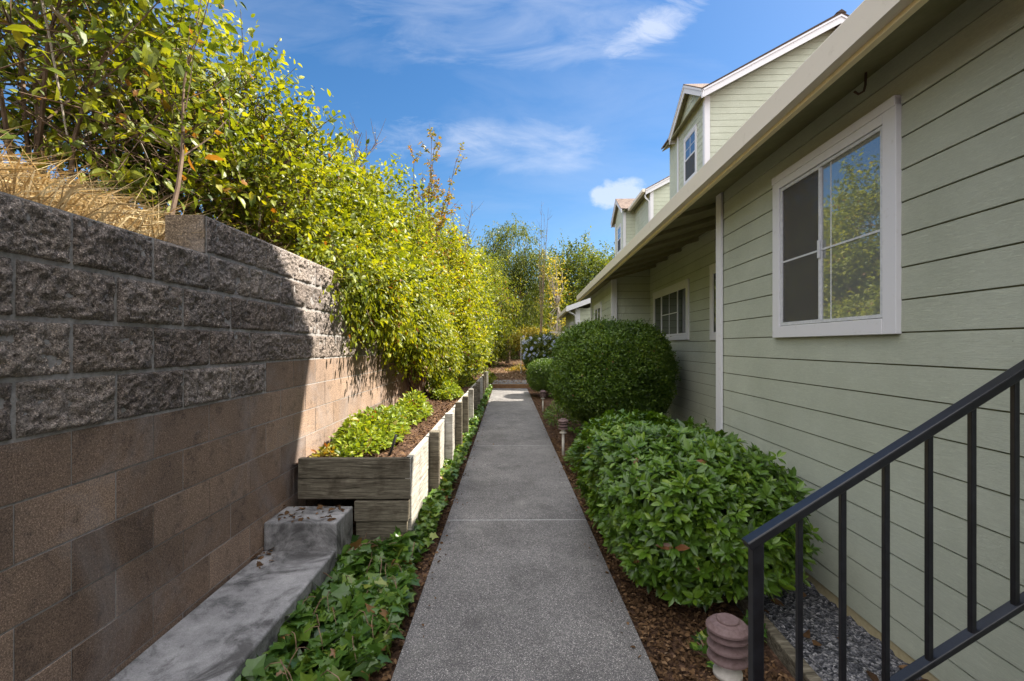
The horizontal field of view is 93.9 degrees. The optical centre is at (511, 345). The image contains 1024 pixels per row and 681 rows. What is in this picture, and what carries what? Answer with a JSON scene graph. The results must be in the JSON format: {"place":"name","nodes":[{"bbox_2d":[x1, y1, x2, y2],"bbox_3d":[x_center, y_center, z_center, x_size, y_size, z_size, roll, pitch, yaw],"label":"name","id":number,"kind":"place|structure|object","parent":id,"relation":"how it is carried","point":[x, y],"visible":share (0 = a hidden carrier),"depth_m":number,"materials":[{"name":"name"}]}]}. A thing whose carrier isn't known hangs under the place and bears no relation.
{"place":"outdoors","nodes":[
{"label":"outdoors","id":0,"kind":"place"},
{"bbox_2d":[0,0,863,304],"label":"sky","id":1,"kind":"structure","parent":0,"point":[569,106],"materials":[{"name":"blue"}]},
{"bbox_2d":[391,388,658,680],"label":"path","id":2,"kind":"structure","parent":0,"point":[519,586],"depth_m":3.05,"materials":[{"name":"grey concrete"}]},
{"bbox_2d":[402,397,641,657],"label":"leaf litter","id":3,"kind":"object","parent":2,"relation":"on","point":[441,542],"visible":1,"depth_m":3.56,"materials":[{"name":"brown plant"}]},
{"bbox_2d":[288,322,794,680],"bbox_3d":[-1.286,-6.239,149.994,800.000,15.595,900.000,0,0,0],"label":"ground","id":4,"kind":"structure","parent":0,"point":[738,613],"depth_m":2.80,"materials":[{"name":"soil"}]},
{"bbox_2d":[0,123,287,250],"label":"dry grass","id":5,"kind":"structure","parent":4,"relation":"on","point":[73,200],"depth_m":2.36,"materials":[{"name":"beige plant"}]},
{"bbox_2d":[0,0,293,232],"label":"hillside shrub","id":6,"kind":"object","parent":4,"relation":"on","point":[21,36],"visible":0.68,"depth_m":3.51,"materials":[{"name":"green plant"}]},
{"bbox_2d":[138,0,233,239],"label":"sapling","id":7,"kind":"object","parent":4,"relation":"on","point":[199,55],"visible":0.93,"depth_m":3.10,"materials":[{"name":"brown plant"}]},
{"bbox_2d":[0,0,381,269],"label":"hillside shrub","id":8,"kind":"object","parent":4,"relation":"on","point":[278,219],"visible":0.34,"depth_m":4.59,"materials":[{"name":"green plant"}]},
{"bbox_2d":[0,191,433,680],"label":"block wall","id":9,"kind":"structure","parent":4,"relation":"on","point":[179,401],"depth_m":2.13,"materials":[{"name":"grey concrete"}]},
{"bbox_2d":[286,232,466,395],"bbox_3d":[-1.582,-0.071,7.108,1.427,2.367,6.389,0,0,6],"label":"overhanging vine","id":10,"kind":"object","parent":9,"relation":"attached to","point":[418,341],"visible":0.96,"depth_m":5.32,"materials":[{"name":"green plant"}]},
{"bbox_2d":[109,551,334,680],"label":"concrete ledge","id":11,"kind":"object","parent":4,"relation":"on","point":[228,628],"visible":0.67,"depth_m":2.35,"materials":[{"name":"grey concrete"}]},
{"bbox_2d":[251,504,344,567],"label":"leaf litter","id":12,"kind":"object","parent":11,"relation":"on","point":[258,563],"visible":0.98,"depth_m":3.25,"materials":[{"name":"brown plant"}]},
{"bbox_2d":[82,87,394,217],"bbox_3d":[-4.670,-2.770,9.533,4.581,4.929,9.068,0,0,-13],"label":"hillside shrub","id":13,"kind":"object","parent":4,"relation":"on","point":[391,171],"depth_m":7.52,"materials":[{"name":"green plant"}]},
{"bbox_2d":[240,224,356,286],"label":"dry grass","id":14,"kind":"structure","parent":4,"relation":"on","point":[306,256],"depth_m":4.58,"materials":[{"name":"beige plant"}]},
{"bbox_2d":[264,506,352,560],"bbox_3d":[-1.412,1.502,3.349,0.486,0.643,0.337,0,0,0],"label":"concrete step","id":15,"kind":"object","parent":4,"relation":"on","point":[315,532],"visible":0.46,"depth_m":3.18,"materials":[{"name":"grey concrete"}]},
{"bbox_2d":[234,514,434,680],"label":"ivy cover","id":16,"kind":"object","parent":4,"relation":"on","point":[385,601],"visible":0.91,"depth_m":2.52,"materials":[{"name":"green plant"}]},
{"bbox_2d":[264,533,414,680],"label":"dry stems","id":17,"kind":"object","parent":16,"relation":"on","point":[281,662],"visible":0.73,"depth_m":2.47,"materials":[{"name":"plant"}]},
{"bbox_2d":[229,123,439,328],"bbox_3d":[-2.473,-1.617,6.835,3.683,2.976,3.536,0,0,29],"label":"hillside shrub","id":18,"kind":"object","parent":4,"relation":"on","point":[374,211],"visible":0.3,"depth_m":6.18,"materials":[{"name":"green plant"}]},
{"bbox_2d":[340,113,385,185],"bbox_3d":[-2.605,-2.687,7.761,1.084,2.038,0.977,0,0,26],"label":"sapling","id":19,"kind":"object","parent":4,"relation":"on","point":[355,152],"visible":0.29,"depth_m":7.58,"materials":[{"name":"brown plant"}]},
{"bbox_2d":[293,371,487,542],"bbox_3d":[-1.210,1.200,9.557,0.995,0.846,12.065,0,0,0],"label":"timber planter","id":20,"kind":"object","parent":4,"relation":"on","point":[389,493],"visible":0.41,"depth_m":3.55,"materials":[{"name":"wood"}]},
{"bbox_2d":[309,442,347,456],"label":"ground cover","id":21,"kind":"object","parent":20,"relation":"in","point":[326,451],"visible":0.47,"depth_m":3.77,"materials":[{"name":"yellow plant"}]},
{"bbox_2d":[328,404,411,456],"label":"ground cover","id":22,"kind":"object","parent":20,"relation":"in","point":[371,426],"visible":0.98,"depth_m":4.19,"materials":[{"name":"green plant"}]},
{"bbox_2d":[388,434,396,455],"bbox_3d":[-1.000,0.843,3.990,0.100,0.208,0.024,0,0,29],"label":"irrigation pipe","id":23,"kind":"object","parent":20,"relation":"in","point":[393,444],"visible":0.79,"depth_m":3.98,"materials":[{"name":"black plastic"}]},
{"bbox_2d":[390,387,434,424],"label":"ground cover","id":24,"kind":"object","parent":20,"relation":"in","point":[408,406],"visible":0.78,"depth_m":5.84,"materials":[{"name":"green plant"}]},
{"bbox_2d":[355,374,482,456],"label":"leaf litter","id":25,"kind":"object","parent":20,"relation":"on","point":[420,435],"visible":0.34,"depth_m":5.37,"materials":[{"name":"brown plant"}]},
{"bbox_2d":[431,378,464,399],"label":"ground cover","id":26,"kind":"object","parent":20,"relation":"in","point":[450,390],"visible":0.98,"depth_m":8.18,"materials":[{"name":"green plant"}]},
{"bbox_2d":[455,370,475,387],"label":"ground cover","id":27,"kind":"object","parent":20,"relation":"in","point":[467,379],"visible":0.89,"depth_m":10.89,"materials":[{"name":"green plant"}]},
{"bbox_2d":[336,154,463,356],"bbox_3d":[-2.614,-1.662,9.521,3.411,4.299,4.397,0,0,0],"label":"hillside shrub","id":28,"kind":"object","parent":4,"relation":"on","point":[446,292],"visible":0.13,"depth_m":9.16,"materials":[{"name":"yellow plant"}]},
{"bbox_2d":[402,124,466,273],"bbox_3d":[-1.822,-2.716,11.006,1.523,4.289,1.195,0,0,-18],"label":"sapling","id":29,"kind":"object","parent":4,"relation":"on","point":[437,213],"visible":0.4,"depth_m":10.84,"materials":[{"name":"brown plant"}]},
{"bbox_2d":[391,201,493,255],"bbox_3d":[-6.968,-4.747,32.101,8.846,9.719,13.927,0,0,35],"label":"broadleaf tree","id":30,"kind":"object","parent":4,"relation":"on","point":[445,229],"depth_m":32.34,"materials":[{"name":"green plant"}]},
{"bbox_2d":[393,200,498,383],"bbox_3d":[-2.141,-1.157,12.331,3.618,4.916,4.890,0,0,0],"label":"hillside shrub","id":31,"kind":"object","parent":4,"relation":"on","point":[468,320],"visible":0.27,"depth_m":11.77,"materials":[{"name":"green plant"}]},
{"bbox_2d":[415,384,492,540],"bbox_3d":[-0.713,1.376,10.061,0.297,0.313,12.984,0,0,0],"label":"ivy cover","id":32,"kind":"object","parent":4,"relation":"on","point":[435,501],"visible":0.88,"depth_m":4.65,"materials":[{"name":"green plant"}]},
{"bbox_2d":[448,201,482,297],"bbox_3d":[-1.366,-2.254,12.835,1.006,3.363,1.338,0,0,-20],"label":"sapling","id":33,"kind":"object","parent":4,"relation":"on","point":[466,233],"visible":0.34,"depth_m":12.81,"materials":[{"name":"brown plant"}]},
{"bbox_2d":[433,228,503,375],"bbox_3d":[-2.330,-1.080,15.703,4.213,5.534,5.501,0,0,0],"label":"hillside shrub","id":34,"kind":"object","parent":4,"relation":"on","point":[486,347],"visible":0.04,"depth_m":15.45,"materials":[{"name":"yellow plant"}]},
{"bbox_2d":[461,255,506,370],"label":"hillside shrub","id":35,"kind":"object","parent":4,"relation":"on","point":[491,328],"visible":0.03,"depth_m":19.97,"materials":[{"name":"green plant"}]},
{"bbox_2d":[442,225,528,358],"bbox_3d":[-1.876,-2.705,24.657,5.485,6.856,5.498,0,0,0],"label":"feathery tree","id":36,"kind":"object","parent":4,"relation":"on","point":[505,299],"visible":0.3,"depth_m":24.16,"materials":[{"name":"green plant"}]},
{"bbox_2d":[477,367,496,380],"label":"plant","id":37,"kind":"object","parent":4,"relation":"on","point":[493,376],"visible":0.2,"depth_m":19.43,"materials":[{"name":"green plant"}]},
{"bbox_2d":[481,371,492,382],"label":"plant","id":38,"kind":"object","parent":4,"relation":"on","point":[490,379],"visible":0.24,"depth_m":17.65,"materials":[{"name":"green plant"}]},
{"bbox_2d":[488,322,520,366],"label":"dark bush","id":39,"kind":"object","parent":4,"relation":"on","point":[503,355],"visible":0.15,"depth_m":26.53,"materials":[{"name":"green plant"}]},
{"bbox_2d":[484,354,526,383],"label":"leaf litter","id":40,"kind":"object","parent":4,"relation":"on","point":[510,374],"visible":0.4,"depth_m":22.63,"materials":[{"name":"brown plant"}]},
{"bbox_2d":[491,384,529,387],"bbox_3d":[-0.067,1.503,17.105,1.400,0.240,0.100,0,0,0],"label":"step timber","id":41,"kind":"object","parent":4,"relation":"on","point":[510,386],"visible":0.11,"depth_m":17.05,"materials":[{"name":"brown wood"}]},
{"bbox_2d":[493,380,527,383],"bbox_3d":[-0.077,1.496,18.380,1.280,0.255,2.440,0,0,0],"label":"path landing","id":42,"kind":"object","parent":4,"relation":"on","point":[502,382],"visible":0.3,"depth_m":17.73,"materials":[{"name":"grey concrete"}]},
{"bbox_2d":[504,363,526,371],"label":"plant","id":43,"kind":"object","parent":4,"relation":"on","point":[517,368],"visible":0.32,"depth_m":23.29,"materials":[{"name":"yellow plant"}]},
{"bbox_2d":[472,212,561,363],"bbox_3d":[-0.081,-3.387,29.156,6.382,9.424,5.545,0,0,0],"label":"drooping tree","id":44,"kind":"object","parent":4,"relation":"on","point":[519,269],"visible":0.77,"depth_m":28.29,"materials":[{"name":"green plant"}]},
{"bbox_2d":[495,317,553,359],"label":"dark bush","id":45,"kind":"object","parent":4,"relation":"on","point":[519,356],"visible":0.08,"depth_m":32.94,"materials":[{"name":"green plant"}]},
{"bbox_2d":[502,325,558,351],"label":"pale bush","id":46,"kind":"object","parent":4,"relation":"on","point":[530,331],"visible":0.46,"depth_m":26.69,"materials":[{"name":"yellow plant"}]},
{"bbox_2d":[489,278,579,352],"bbox_3d":[0.297,-2.105,36.306,10.746,8.519,7.186,0,0,0],"label":"broadleaf tree","id":47,"kind":"object","parent":4,"relation":"on","point":[561,307],"visible":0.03,"depth_m":35.24,"materials":[{"name":"green plant"}]},
{"bbox_2d":[524,357,552,396],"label":"round bush","id":48,"kind":"object","parent":4,"relation":"on","point":[537,373],"visible":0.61,"depth_m":14.09,"materials":[{"name":"green plant"}]},
{"bbox_2d":[522,346,556,368],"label":"round bush","id":49,"kind":"object","parent":4,"relation":"on","point":[526,361],"visible":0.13,"depth_m":20.15,"materials":[{"name":"green plant"}]},
{"bbox_2d":[519,330,560,360],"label":"flowering plant","id":50,"kind":"object","parent":4,"relation":"on","point":[539,342],"visible":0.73,"depth_m":19.88,"materials":[{"name":"white plant"}]},
{"bbox_2d":[533,202,550,335],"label":"sapling","id":51,"kind":"object","parent":4,"relation":"on","point":[541,312],"visible":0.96,"depth_m":25.45,"materials":[{"name":"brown plant"}]},
{"bbox_2d":[540,390,545,411],"bbox_3d":[0.724,1.323,11.207,0.150,0.560,0.150,0,0,0],"label":"path light","id":52,"kind":"object","parent":4,"relation":"on","point":[542,392],"visible":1,"depth_m":11.18,"materials":[{"name":"brown plastic"}]},
{"bbox_2d":[534,241,568,333],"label":"yellow tree","id":53,"kind":"object","parent":4,"relation":"on","point":[557,298],"visible":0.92,"depth_m":26.93,"materials":[{"name":"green plant"}]},
{"bbox_2d":[548,315,561,334],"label":"sapling","id":54,"kind":"object","parent":4,"relation":"on","point":[558,328],"visible":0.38,"depth_m":24.53,"materials":[{"name":"green plant"}]},
{"bbox_2d":[543,400,577,430],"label":"plant","id":55,"kind":"object","parent":4,"relation":"on","point":[557,409],"visible":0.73,"depth_m":9.29,"materials":[{"name":"green plant"}]},
{"bbox_2d":[558,418,567,455],"bbox_3d":[0.718,1.313,6.706,0.150,0.580,0.150,0,0,0],"label":"path light","id":56,"kind":"object","parent":4,"relation":"on","point":[563,423],"visible":0.99,"depth_m":6.67,"materials":[{"name":"brown plastic"}]},
{"bbox_2d":[538,226,614,328],"bbox_3d":[7.966,-4.217,40.728,8.565,10.418,15.100,0,0,44],"label":"oak tree","id":57,"kind":"object","parent":4,"relation":"on","point":[582,265],"visible":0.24,"depth_m":37.55,"materials":[{"name":"green plant"}]},
{"bbox_2d":[563,428,589,474],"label":"plant","id":58,"kind":"object","parent":4,"relation":"on","point":[567,458],"visible":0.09,"depth_m":5.92,"materials":[{"name":"green plant"}]},
{"bbox_2d":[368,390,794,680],"bbox_3d":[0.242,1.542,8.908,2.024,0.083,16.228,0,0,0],"label":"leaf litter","id":59,"kind":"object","parent":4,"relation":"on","point":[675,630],"visible":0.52,"depth_m":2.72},
{"bbox_2d":[557,176,669,329],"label":"townhouse","id":60,"kind":"structure","parent":4,"relation":"on","point":[631,218],"depth_m":20.33,"materials":[{"name":"green paint"}]},
{"bbox_2d":[617,223,620,253],"bbox_3d":[5.172,-5.133,23.087,0.036,1.312,0.990,0,0,2],"label":"window","id":61,"kind":"structure","parent":60,"relation":"in","point":[619,227],"depth_m":23.00,"materials":[{"name":"white glass"}]},
{"bbox_2d":[546,313,681,426],"bbox_3d":[1.664,0.511,8.069,2.234,2.118,2.520,0,0,0],"label":"round bush","id":62,"kind":"object","parent":4,"relation":"on","point":[598,368],"visible":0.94,"depth_m":7.19,"materials":[{"name":"green plant"}]},
{"bbox_2d":[567,409,822,612],"bbox_3d":[1.199,1.052,3.685,1.444,1.050,2.512,0,0,0],"label":"broad shrub","id":63,"kind":"object","parent":4,"relation":"on","point":[676,509],"visible":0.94,"depth_m":2.69,"materials":[{"name":"green plant"}]},
{"bbox_2d":[687,628,714,668],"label":"plant","id":64,"kind":"object","parent":4,"relation":"on","point":[701,636],"visible":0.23,"depth_m":2.38,"materials":[{"name":"green plant"}]},
{"bbox_2d":[705,613,747,680],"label":"path light","id":65,"kind":"object","parent":4,"relation":"on","point":[727,644],"visible":0.97,"depth_m":1.80,"materials":[{"name":"brown plastic"}]},
{"bbox_2d":[743,609,767,642],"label":"plant","id":66,"kind":"object","parent":4,"relation":"on","point":[745,620],"visible":0.06,"depth_m":2.50,"materials":[{"name":"green plant"}]},
{"bbox_2d":[732,595,822,680],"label":"timber edging","id":67,"kind":"object","parent":4,"relation":"on","point":[780,646],"depth_m":2.37,"materials":[{"name":"brown wood"}]},
{"bbox_2d":[576,0,1023,680],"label":"townhouse","id":68,"kind":"structure","parent":4,"relation":"on","point":[814,268],"depth_m":2.50,"materials":[{"name":"green paint"}]},
{"bbox_2d":[594,302,601,320],"bbox_3d":[2.235,-0.433,12.484,0.036,1.312,1.250,0,0,2],"label":"window","id":69,"kind":"structure","parent":68,"relation":"in","point":[598,307],"depth_m":12.33,"materials":[{"name":"white paint"}]},
{"bbox_2d":[653,278,689,339],"bbox_3d":[2.899,-0.593,8.838,0.036,0.992,2.180,0,0,2],"label":"window","id":70,"kind":"structure","parent":68,"relation":"in","point":[671,312],"depth_m":8.56,"materials":[{"name":"white glass"}]},
{"bbox_2d":[683,124,696,184],"bbox_3d":[4.824,-5.133,12.956,0.036,1.312,0.990,0,0,2],"label":"window","id":71,"kind":"structure","parent":68,"relation":"in","point":[690,141],"depth_m":12.92,"materials":[{"name":"white glass"}]},
{"bbox_2d":[709,263,715,339],"bbox_3d":[2.809,-0.608,6.170,0.036,1.062,1.300,0,0,2],"label":"window","id":72,"kind":"structure","parent":68,"relation":"in","point":[712,267],"depth_m":6.70,"materials":[{"name":"white paint"}]},
{"bbox_2d":[772,95,901,337],"bbox_3d":[1.904,-0.641,2.920,0.036,1.167,1.180,0,0,2],"label":"window","id":73,"kind":"structure","parent":68,"relation":"in","point":[836,210],"depth_m":2.74,"materials":[{"name":"white glass"}]},
{"bbox_2d":[732,574,922,680],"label":"gravel strip","id":74,"kind":"object","parent":4,"relation":"on","point":[820,616],"visible":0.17,"depth_m":2.51,"materials":[{"name":"grey gravel"}]},
{"bbox_2d":[764,592,928,680],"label":"leaf litter","id":75,"kind":"object","parent":74,"relation":"on","point":[872,676],"visible":0.44,"depth_m":2.42,"materials":[{"name":"brown plant"}]},
{"bbox_2d":[741,360,1023,680],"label":"stair railing","id":76,"kind":"object","parent":4,"relation":"on","point":[975,630],"visible":1,"depth_m":1.42,"materials":[{"name":"black metal"}]}
]}

